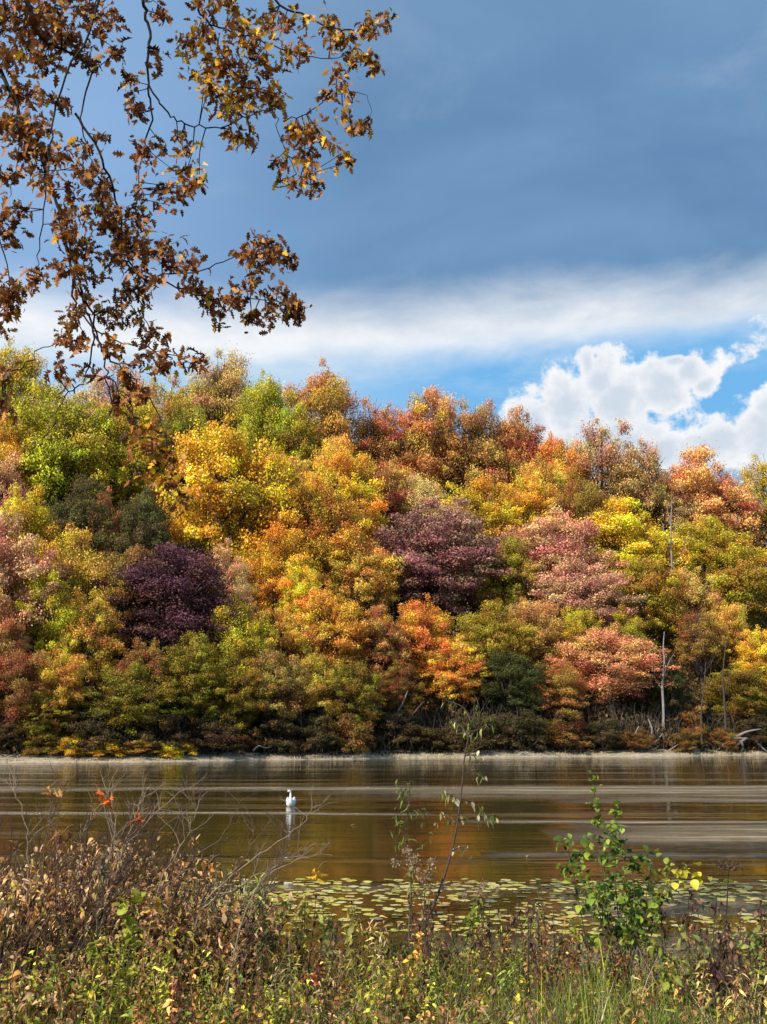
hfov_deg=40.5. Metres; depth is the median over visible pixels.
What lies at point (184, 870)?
bare twig bush
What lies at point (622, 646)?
maple tree
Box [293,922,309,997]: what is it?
dry stalk
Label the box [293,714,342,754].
shrub
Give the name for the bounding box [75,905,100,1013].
dry stalk
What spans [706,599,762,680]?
poplar tree
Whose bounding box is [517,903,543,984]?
leafy weed
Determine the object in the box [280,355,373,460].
maple tree
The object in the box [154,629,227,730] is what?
maple tree
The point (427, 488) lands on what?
poplar tree
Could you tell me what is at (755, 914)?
dry stalk
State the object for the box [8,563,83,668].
poplar tree
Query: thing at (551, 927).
dry stalk
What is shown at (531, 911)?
dry stalk
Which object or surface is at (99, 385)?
oak tree
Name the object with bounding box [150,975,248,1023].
grass tuft
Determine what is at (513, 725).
shrub
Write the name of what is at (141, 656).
maple tree
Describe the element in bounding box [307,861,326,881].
caught leaf
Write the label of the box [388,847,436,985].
fluffy seed plant
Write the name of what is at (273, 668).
maple tree
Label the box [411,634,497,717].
maple tree
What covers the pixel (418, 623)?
maple tree
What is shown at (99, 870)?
fluffy seed plant
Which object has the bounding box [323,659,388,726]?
maple tree
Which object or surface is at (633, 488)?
poplar tree
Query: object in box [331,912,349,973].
dry stalk
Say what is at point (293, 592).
poplar tree
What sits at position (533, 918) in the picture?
dry stalk
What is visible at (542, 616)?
maple tree
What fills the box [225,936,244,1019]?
dry stalk
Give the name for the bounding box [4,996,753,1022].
bank ground
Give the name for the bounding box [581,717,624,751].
shrub
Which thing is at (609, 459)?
oak tree
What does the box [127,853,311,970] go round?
brown shrub
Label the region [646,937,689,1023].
leafy weed
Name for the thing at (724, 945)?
dry stalk
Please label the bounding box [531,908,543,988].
dry stalk
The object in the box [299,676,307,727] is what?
bare tree
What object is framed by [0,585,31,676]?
maple tree
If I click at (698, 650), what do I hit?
oak tree
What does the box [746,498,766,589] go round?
maple tree
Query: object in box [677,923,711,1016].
leafy weed
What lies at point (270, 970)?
dry stalk
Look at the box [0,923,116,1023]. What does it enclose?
brown shrub
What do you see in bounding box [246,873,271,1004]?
leafy weed
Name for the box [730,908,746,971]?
dry stalk
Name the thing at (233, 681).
maple tree
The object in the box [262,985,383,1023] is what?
grass tuft
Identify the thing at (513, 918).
dry stalk
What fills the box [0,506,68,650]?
maple tree
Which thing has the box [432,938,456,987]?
dry stalk
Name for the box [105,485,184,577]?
maple tree
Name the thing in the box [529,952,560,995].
dry stalk
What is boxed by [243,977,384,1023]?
grass tuft
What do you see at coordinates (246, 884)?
leafy weed
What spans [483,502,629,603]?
maple tree
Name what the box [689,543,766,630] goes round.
maple tree
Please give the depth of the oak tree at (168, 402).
149.48 m
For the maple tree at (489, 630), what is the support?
on the hillside
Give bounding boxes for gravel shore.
[0,748,766,762]
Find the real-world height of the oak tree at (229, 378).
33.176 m
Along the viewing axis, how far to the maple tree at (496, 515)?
153.71 m
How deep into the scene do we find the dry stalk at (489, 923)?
6.77 m
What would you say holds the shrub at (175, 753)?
on the gravel shore
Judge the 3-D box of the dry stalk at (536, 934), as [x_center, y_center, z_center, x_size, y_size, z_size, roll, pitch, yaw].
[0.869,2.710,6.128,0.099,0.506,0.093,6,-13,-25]
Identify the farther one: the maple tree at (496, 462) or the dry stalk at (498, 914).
the maple tree at (496, 462)
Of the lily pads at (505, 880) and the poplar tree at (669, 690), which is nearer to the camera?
the lily pads at (505, 880)
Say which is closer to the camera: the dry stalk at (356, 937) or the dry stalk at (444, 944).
the dry stalk at (444, 944)
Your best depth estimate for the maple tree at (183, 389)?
172.56 m
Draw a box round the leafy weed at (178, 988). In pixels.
[165,964,189,1023]
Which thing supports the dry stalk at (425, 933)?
on the bank ground at (325, 1016)
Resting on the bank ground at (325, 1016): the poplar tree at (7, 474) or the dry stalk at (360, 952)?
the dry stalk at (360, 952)
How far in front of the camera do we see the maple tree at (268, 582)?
120.92 m
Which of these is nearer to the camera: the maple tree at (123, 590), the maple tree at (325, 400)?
the maple tree at (123, 590)
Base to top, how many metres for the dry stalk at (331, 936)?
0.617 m
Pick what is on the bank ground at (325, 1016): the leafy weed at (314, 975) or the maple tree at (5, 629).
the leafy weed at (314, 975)
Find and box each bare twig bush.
[0,752,95,993]
[1,815,216,995]
[29,760,145,993]
[94,762,211,992]
[137,770,261,992]
[172,787,335,1012]
[218,806,332,1013]
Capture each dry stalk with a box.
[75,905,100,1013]
[205,889,221,942]
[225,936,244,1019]
[234,898,255,1016]
[257,945,273,1016]
[273,938,296,981]
[282,926,310,976]
[290,911,305,976]
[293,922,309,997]
[305,893,319,964]
[309,920,343,999]
[314,940,333,1014]
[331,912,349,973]
[340,929,354,970]
[350,915,362,963]
[351,900,370,980]
[372,924,389,969]
[397,917,410,949]
[403,906,415,970]
[414,894,442,975]
[414,939,430,1023]
[415,919,434,1020]
[420,900,436,977]
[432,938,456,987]
[443,910,474,975]
[450,902,469,964]
[467,931,490,992]
[468,926,488,986]
[477,922,497,1021]
[484,904,492,961]
[493,904,512,964]
[501,916,520,961]
[503,902,519,949]
[515,910,536,984]
[516,899,537,1019]
[521,932,537,979]
[524,897,544,1017]
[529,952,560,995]
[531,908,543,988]
[541,909,549,953]
[545,910,562,987]
[556,954,579,1023]
[558,937,580,1014]
[597,927,608,971]
[637,935,658,990]
[652,893,667,965]
[658,905,679,964]
[672,900,702,966]
[679,890,696,966]
[688,898,705,1008]
[691,918,721,1002]
[707,897,719,967]
[710,923,737,993]
[716,902,743,1019]
[716,936,749,1021]
[717,941,735,987]
[729,953,756,1023]
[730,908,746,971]
[743,927,758,988]
[753,901,766,1017]
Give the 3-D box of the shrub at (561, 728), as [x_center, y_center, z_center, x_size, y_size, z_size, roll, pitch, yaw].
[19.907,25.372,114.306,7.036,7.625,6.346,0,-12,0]
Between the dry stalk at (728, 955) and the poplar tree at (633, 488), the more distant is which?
the poplar tree at (633, 488)
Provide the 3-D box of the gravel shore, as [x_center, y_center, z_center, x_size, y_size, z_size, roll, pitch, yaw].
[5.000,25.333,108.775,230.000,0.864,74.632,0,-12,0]
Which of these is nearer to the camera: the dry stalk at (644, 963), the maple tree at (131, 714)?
the dry stalk at (644, 963)
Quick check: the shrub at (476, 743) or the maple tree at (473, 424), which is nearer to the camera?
the shrub at (476, 743)
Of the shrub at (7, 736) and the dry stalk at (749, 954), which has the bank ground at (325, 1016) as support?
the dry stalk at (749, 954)
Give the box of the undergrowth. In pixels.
[0,470,766,757]
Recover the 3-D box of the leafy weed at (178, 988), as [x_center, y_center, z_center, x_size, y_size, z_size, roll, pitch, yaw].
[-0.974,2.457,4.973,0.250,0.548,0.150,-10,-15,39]
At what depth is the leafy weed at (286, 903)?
6.51 m
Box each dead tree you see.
[652,632,674,743]
[661,500,690,642]
[700,662,711,750]
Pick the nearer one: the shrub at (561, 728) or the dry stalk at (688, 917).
the dry stalk at (688, 917)
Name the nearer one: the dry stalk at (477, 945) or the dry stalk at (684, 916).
the dry stalk at (477, 945)
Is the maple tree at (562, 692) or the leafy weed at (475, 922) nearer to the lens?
the leafy weed at (475, 922)
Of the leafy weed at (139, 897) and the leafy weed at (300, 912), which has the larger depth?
the leafy weed at (300, 912)
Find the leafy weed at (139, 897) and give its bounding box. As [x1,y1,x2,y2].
[112,889,145,1023]
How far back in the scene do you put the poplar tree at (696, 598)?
143.77 m
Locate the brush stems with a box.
[0,686,766,755]
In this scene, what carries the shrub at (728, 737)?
on the gravel shore
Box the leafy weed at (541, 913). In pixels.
[534,881,562,961]
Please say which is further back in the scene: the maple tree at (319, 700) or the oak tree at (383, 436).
the oak tree at (383, 436)
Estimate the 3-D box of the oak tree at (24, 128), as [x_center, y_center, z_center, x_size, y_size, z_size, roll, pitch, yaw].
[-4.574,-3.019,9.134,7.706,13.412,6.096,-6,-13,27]
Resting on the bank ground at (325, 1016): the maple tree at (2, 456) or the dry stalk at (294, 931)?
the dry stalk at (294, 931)
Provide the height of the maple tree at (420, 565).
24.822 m
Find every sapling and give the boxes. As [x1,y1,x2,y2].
[389,780,433,972]
[406,695,497,979]
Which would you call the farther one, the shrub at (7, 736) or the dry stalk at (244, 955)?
the shrub at (7, 736)
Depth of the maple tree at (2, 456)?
120.82 m
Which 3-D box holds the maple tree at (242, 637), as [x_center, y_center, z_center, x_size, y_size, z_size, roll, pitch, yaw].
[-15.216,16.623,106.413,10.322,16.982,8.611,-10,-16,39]
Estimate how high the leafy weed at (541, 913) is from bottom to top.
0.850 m
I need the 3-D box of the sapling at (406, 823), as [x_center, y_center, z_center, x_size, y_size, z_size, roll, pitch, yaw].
[0.174,2.467,6.671,0.261,1.449,0.481,1,-12,-7]
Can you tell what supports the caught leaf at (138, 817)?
attached to the bare twig bush at (90, 819)
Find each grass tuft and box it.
[99,973,185,1023]
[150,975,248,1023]
[173,971,312,1023]
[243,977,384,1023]
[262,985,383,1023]
[311,983,432,1023]
[399,971,527,1023]
[420,990,585,1023]
[442,960,583,1023]
[507,984,631,1022]
[517,983,682,1023]
[592,954,762,1023]
[642,971,761,1023]
[695,962,766,1023]
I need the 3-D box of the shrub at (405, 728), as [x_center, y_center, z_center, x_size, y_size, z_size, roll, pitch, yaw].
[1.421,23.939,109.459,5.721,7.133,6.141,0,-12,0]
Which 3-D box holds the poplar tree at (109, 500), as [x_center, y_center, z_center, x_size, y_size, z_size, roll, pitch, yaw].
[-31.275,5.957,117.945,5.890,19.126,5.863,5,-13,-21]
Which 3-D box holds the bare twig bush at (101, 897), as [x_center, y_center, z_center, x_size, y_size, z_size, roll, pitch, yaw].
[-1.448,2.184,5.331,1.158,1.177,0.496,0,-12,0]
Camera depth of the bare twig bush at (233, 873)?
5.94 m
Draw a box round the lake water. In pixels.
[0,755,766,992]
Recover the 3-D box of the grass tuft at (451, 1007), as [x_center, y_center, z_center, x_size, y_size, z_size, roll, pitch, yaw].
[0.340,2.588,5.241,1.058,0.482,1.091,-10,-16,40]
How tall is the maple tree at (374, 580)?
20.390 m
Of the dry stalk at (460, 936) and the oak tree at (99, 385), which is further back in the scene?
the oak tree at (99, 385)
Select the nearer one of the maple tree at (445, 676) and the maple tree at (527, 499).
the maple tree at (445, 676)
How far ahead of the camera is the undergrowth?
119.47 m
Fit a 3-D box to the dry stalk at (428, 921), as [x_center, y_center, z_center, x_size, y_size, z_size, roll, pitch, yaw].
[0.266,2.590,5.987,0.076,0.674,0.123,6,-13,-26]
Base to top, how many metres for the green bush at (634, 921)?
1.409 m
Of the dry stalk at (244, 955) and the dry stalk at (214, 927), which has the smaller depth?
the dry stalk at (244, 955)
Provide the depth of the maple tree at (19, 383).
145.72 m
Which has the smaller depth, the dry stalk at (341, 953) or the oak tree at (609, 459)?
the dry stalk at (341, 953)
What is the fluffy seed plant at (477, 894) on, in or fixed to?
on the bank ground at (325, 1016)
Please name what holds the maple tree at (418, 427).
on the hillside
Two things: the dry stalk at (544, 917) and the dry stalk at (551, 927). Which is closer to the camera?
the dry stalk at (551, 927)
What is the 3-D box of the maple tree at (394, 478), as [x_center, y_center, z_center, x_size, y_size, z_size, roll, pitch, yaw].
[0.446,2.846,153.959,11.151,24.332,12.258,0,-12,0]
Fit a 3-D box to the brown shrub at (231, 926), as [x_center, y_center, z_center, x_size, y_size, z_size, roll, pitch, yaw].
[-0.991,2.496,6.298,0.979,1.014,0.846,0,-12,0]
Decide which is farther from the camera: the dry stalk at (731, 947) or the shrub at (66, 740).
the shrub at (66, 740)
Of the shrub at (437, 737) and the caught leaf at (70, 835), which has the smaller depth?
the caught leaf at (70, 835)
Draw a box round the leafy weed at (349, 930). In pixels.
[341,906,384,1000]
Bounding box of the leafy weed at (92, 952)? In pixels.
[77,936,116,1023]
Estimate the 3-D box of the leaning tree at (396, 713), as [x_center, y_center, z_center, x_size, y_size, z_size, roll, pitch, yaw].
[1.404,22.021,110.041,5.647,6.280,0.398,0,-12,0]
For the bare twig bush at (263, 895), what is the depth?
5.58 m
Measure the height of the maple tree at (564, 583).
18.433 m
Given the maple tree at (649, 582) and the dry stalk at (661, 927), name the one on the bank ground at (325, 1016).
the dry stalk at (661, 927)
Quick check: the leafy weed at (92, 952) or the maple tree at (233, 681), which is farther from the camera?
the maple tree at (233, 681)
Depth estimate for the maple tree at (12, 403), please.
137.72 m
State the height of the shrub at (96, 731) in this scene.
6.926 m
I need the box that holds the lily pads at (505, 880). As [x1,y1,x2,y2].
[69,878,766,932]
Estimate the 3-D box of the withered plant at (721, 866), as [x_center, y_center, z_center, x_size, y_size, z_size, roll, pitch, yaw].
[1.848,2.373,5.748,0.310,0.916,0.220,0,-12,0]
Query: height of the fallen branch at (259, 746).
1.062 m
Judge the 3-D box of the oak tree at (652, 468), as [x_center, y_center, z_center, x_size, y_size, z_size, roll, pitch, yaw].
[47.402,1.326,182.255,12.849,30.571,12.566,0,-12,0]
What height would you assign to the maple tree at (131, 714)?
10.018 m
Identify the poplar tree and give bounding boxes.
[0,450,45,537]
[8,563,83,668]
[21,646,90,734]
[87,486,132,575]
[208,535,258,663]
[274,560,320,633]
[386,473,455,562]
[556,605,609,695]
[594,466,658,529]
[595,602,658,703]
[639,652,694,727]
[640,529,697,622]
[662,565,732,643]
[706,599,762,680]
[728,625,766,693]
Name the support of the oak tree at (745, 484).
on the hillside
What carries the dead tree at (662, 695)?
on the hillside
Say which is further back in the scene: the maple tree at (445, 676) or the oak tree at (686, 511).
the oak tree at (686, 511)
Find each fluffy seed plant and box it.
[88,851,111,1011]
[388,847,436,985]
[412,864,450,965]
[461,878,499,953]
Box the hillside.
[0,474,766,756]
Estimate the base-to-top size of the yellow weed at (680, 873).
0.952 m
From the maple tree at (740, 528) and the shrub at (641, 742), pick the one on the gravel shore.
the shrub at (641, 742)
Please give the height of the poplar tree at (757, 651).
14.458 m
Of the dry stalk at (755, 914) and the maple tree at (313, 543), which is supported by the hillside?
the maple tree at (313, 543)
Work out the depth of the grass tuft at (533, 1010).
5.25 m
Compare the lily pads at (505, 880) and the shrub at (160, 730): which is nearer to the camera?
the lily pads at (505, 880)
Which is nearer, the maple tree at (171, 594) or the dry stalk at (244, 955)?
the dry stalk at (244, 955)
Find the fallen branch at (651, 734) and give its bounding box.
[631,718,661,750]
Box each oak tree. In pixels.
[0,0,398,517]
[20,374,110,505]
[84,357,155,507]
[139,375,207,521]
[182,347,263,476]
[353,395,408,481]
[557,416,657,549]
[616,432,687,540]
[626,484,702,548]
[668,605,728,688]
[714,470,766,552]
[736,450,766,551]
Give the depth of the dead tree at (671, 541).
150.41 m
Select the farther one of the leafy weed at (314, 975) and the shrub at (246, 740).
the shrub at (246, 740)
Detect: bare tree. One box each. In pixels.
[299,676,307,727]
[722,643,732,750]
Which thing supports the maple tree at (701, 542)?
on the hillside
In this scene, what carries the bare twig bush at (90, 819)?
on the bank ground at (325, 1016)
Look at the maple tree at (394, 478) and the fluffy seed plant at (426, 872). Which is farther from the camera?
the maple tree at (394, 478)
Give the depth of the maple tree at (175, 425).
144.14 m
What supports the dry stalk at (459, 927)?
on the bank ground at (325, 1016)
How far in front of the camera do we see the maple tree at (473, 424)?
180.47 m
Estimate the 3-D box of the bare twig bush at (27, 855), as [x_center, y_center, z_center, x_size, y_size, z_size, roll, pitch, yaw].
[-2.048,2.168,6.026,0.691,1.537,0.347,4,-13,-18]
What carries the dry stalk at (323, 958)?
on the bank ground at (325, 1016)
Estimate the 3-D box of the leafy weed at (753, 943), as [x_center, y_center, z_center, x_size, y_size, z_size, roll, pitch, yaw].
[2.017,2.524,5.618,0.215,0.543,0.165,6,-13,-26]
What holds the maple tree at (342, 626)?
on the hillside
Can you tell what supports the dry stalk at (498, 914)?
on the bank ground at (325, 1016)
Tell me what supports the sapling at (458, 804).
on the bank ground at (325, 1016)
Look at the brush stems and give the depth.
115.25 m
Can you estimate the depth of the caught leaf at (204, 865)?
6.00 m
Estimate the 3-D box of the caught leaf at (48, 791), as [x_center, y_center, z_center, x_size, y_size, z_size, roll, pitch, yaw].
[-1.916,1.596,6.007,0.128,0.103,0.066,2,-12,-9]
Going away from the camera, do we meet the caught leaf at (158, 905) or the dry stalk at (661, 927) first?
the caught leaf at (158, 905)
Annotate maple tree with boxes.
[0,335,57,442]
[0,388,23,433]
[0,414,43,500]
[0,442,10,462]
[0,482,68,609]
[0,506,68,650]
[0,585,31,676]
[0,638,58,748]
[1,376,137,532]
[3,685,79,738]
[12,517,117,666]
[38,471,121,557]
[50,584,128,719]
[77,662,184,746]
[78,386,177,525]
[84,540,248,666]
[96,543,165,666]
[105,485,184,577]
[107,636,171,732]
[142,398,213,526]
[152,411,302,579]
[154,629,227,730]
[158,359,266,477]
[192,649,275,745]
[195,593,287,720]
[228,384,273,484]
[232,522,323,648]
[233,369,308,483]
[235,449,340,579]
[244,641,316,747]
[247,399,324,487]
[248,605,327,694]
[274,473,381,597]
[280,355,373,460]
[281,579,378,681]
[290,646,360,726]
[295,445,389,545]
[303,431,378,520]
[316,518,404,622]
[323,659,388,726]
[344,597,413,694]
[358,421,406,475]
[361,454,416,545]
[361,492,516,621]
[371,659,429,729]
[376,593,457,684]
[378,385,463,489]
[393,431,475,497]
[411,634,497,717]
[422,472,527,586]
[430,396,526,519]
[444,420,537,518]
[452,594,538,682]
[461,650,552,714]
[472,531,543,618]
[479,403,553,517]
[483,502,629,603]
[485,595,571,677]
[486,471,566,557]
[502,451,576,526]
[511,552,649,647]
[527,659,590,718]
[535,431,604,503]
[542,467,619,563]
[545,621,681,717]
[561,489,696,592]
[607,553,691,639]
[647,440,764,553]
[658,514,766,593]
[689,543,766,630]
[697,663,766,724]
[699,504,766,554]
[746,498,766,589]
[749,547,766,594]
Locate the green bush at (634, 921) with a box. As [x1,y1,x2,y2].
[553,770,678,1003]
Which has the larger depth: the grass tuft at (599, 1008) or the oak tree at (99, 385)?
the oak tree at (99, 385)
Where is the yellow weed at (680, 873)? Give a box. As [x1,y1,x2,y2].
[640,848,734,1007]
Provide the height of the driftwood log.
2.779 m
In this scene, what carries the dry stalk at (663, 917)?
on the bank ground at (325, 1016)
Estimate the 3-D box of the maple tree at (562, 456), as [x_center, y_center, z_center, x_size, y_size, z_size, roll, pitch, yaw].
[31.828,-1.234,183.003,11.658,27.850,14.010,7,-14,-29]
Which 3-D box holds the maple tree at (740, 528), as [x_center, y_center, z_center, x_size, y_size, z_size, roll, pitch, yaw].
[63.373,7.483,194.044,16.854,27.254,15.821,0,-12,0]
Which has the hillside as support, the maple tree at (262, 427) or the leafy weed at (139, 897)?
the maple tree at (262, 427)
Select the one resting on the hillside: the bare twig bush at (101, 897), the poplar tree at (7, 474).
the poplar tree at (7, 474)
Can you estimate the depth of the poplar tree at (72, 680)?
94.64 m
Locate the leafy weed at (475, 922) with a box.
[461,897,484,962]
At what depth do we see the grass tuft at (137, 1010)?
5.20 m
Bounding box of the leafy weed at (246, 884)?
[236,879,267,982]
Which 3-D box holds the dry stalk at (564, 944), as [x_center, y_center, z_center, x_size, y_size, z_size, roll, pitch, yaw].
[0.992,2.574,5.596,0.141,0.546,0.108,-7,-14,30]
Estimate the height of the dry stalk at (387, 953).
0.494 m
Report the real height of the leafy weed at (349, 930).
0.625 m
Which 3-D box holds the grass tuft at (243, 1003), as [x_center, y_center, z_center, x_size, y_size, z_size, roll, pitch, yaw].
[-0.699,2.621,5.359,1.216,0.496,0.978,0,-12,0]
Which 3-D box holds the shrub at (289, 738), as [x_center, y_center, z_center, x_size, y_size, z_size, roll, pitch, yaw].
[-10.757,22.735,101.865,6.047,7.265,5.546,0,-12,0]
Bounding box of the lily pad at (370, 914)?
[363,913,377,915]
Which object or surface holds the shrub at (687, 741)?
on the gravel shore
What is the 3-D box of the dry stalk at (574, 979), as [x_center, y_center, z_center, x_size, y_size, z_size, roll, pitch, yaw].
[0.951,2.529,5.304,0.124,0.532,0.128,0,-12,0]
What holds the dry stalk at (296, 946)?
on the bank ground at (325, 1016)
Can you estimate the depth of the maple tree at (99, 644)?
100.52 m
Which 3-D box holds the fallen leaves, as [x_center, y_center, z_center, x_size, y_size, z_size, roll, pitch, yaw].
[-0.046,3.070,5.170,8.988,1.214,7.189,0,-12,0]
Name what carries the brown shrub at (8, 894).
on the bank ground at (325, 1016)
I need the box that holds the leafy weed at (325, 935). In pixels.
[315,902,340,997]
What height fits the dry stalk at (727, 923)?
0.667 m
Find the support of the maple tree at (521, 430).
on the hillside
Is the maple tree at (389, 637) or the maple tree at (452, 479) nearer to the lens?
the maple tree at (389, 637)
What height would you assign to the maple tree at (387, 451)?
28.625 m
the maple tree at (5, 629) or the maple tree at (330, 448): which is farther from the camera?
the maple tree at (330, 448)
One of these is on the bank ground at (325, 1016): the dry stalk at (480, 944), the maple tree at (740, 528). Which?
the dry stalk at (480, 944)
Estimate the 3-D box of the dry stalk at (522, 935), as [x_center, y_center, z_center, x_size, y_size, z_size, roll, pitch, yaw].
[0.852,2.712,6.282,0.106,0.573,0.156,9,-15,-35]
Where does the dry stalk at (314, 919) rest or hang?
on the bank ground at (325, 1016)
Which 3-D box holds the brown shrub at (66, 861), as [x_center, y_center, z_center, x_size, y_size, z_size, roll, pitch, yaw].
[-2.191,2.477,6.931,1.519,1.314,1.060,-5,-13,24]
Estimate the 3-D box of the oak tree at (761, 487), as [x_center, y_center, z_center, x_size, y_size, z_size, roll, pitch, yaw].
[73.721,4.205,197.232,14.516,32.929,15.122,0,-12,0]
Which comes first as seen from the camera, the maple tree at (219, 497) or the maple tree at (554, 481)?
the maple tree at (219, 497)
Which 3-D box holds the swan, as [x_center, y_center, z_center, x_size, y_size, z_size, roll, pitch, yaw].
[-3.246,10.049,36.503,0.356,0.624,0.863,0,-12,-2]
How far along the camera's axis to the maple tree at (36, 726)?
93.20 m
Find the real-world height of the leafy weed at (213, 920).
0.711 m
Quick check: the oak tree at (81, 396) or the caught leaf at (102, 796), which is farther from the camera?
the oak tree at (81, 396)
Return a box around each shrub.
[0,721,30,750]
[0,781,193,969]
[0,794,127,991]
[0,805,170,994]
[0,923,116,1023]
[17,731,64,755]
[44,818,240,1013]
[52,767,216,953]
[53,733,88,756]
[63,708,125,756]
[82,738,130,757]
[117,739,163,756]
[125,791,262,948]
[127,842,299,1019]
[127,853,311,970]
[129,711,190,756]
[154,739,198,758]
[184,714,245,755]
[225,722,265,752]
[245,707,303,755]
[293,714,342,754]
[320,712,375,754]
[371,708,422,748]
[407,725,454,750]
[439,713,507,754]
[488,706,552,750]
[536,707,594,752]
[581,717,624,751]
[617,728,659,751]
[664,730,702,752]
[676,703,709,739]
[703,727,741,751]
[732,713,766,750]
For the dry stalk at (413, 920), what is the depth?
6.46 m
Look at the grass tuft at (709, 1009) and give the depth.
5.10 m
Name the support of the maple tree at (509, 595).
on the hillside
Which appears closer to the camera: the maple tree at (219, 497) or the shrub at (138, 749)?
the shrub at (138, 749)
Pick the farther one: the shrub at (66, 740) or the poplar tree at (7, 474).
the poplar tree at (7, 474)
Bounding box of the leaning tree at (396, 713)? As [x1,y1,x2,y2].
[377,690,422,731]
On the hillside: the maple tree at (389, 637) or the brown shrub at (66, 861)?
the maple tree at (389, 637)
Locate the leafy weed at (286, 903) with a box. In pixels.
[265,897,291,996]
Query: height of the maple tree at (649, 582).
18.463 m
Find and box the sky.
[0,0,766,513]
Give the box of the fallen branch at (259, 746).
[252,741,270,750]
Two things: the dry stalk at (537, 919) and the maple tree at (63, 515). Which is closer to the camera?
the dry stalk at (537, 919)
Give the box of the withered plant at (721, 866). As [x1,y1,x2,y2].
[693,856,743,1014]
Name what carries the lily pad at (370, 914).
on the lake water
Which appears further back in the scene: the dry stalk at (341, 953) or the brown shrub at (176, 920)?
the dry stalk at (341, 953)
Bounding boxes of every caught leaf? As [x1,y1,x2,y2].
[41,779,62,796]
[51,824,73,847]
[96,787,113,809]
[126,808,147,825]
[144,893,165,915]
[202,854,218,878]
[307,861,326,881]
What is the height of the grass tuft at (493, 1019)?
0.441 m
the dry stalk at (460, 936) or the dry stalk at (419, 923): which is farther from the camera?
the dry stalk at (460, 936)
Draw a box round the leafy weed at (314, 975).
[308,962,327,1022]
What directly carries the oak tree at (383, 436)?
on the hillside
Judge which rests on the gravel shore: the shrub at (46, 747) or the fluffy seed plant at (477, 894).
the shrub at (46, 747)
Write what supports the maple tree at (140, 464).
on the hillside
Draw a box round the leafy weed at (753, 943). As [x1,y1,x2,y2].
[732,926,766,1014]
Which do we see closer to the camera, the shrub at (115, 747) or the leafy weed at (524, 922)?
the leafy weed at (524, 922)
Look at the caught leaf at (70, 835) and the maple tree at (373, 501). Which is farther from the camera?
the maple tree at (373, 501)
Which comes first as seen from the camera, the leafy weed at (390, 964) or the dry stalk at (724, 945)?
the dry stalk at (724, 945)
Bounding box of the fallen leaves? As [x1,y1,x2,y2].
[4,950,766,1023]
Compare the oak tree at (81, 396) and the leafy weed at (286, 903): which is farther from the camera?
the oak tree at (81, 396)
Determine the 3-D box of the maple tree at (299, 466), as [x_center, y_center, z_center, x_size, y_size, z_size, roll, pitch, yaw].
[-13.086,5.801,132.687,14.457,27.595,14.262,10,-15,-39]
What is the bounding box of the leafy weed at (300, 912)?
[266,891,314,991]
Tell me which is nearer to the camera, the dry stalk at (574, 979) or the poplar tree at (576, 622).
the dry stalk at (574, 979)
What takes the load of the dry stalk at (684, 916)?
on the bank ground at (325, 1016)
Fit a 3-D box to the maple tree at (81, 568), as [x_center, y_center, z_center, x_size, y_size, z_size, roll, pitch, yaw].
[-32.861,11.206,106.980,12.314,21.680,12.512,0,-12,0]
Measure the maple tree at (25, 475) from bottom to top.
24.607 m
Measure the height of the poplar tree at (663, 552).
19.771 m
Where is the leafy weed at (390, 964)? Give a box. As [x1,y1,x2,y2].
[368,920,403,993]
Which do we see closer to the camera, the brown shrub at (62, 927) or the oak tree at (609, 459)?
the brown shrub at (62, 927)
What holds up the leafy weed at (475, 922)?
on the bank ground at (325, 1016)
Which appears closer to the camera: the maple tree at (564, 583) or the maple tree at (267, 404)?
the maple tree at (564, 583)
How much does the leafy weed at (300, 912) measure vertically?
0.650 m
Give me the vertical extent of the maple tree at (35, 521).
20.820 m
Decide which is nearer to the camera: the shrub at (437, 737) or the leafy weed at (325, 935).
the leafy weed at (325, 935)
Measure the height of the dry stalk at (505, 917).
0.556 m
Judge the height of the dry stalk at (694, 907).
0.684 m
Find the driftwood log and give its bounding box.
[714,729,766,751]
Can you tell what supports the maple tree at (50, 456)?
on the hillside
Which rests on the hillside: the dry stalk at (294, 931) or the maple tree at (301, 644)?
the maple tree at (301, 644)
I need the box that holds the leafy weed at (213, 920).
[194,894,238,1002]
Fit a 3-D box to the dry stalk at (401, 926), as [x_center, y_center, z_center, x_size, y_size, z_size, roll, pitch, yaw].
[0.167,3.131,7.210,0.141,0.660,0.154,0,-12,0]
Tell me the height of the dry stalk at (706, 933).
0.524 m
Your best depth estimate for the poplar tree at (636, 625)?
127.54 m
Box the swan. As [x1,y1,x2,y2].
[286,790,295,806]
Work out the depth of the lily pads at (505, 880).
16.61 m
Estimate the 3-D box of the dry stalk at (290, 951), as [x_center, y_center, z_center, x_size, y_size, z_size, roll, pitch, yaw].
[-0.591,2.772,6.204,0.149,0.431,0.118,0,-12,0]
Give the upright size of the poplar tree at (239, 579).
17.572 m
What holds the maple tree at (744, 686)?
on the hillside
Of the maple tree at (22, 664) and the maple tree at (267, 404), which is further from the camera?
the maple tree at (267, 404)
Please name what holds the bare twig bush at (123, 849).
on the bank ground at (325, 1016)
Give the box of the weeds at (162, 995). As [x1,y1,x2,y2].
[0,885,766,1023]
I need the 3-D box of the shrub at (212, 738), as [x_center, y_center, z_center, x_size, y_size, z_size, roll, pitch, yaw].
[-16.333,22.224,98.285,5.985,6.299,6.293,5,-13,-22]
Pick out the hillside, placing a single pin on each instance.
(693, 690)
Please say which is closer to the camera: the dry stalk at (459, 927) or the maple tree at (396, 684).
the dry stalk at (459, 927)

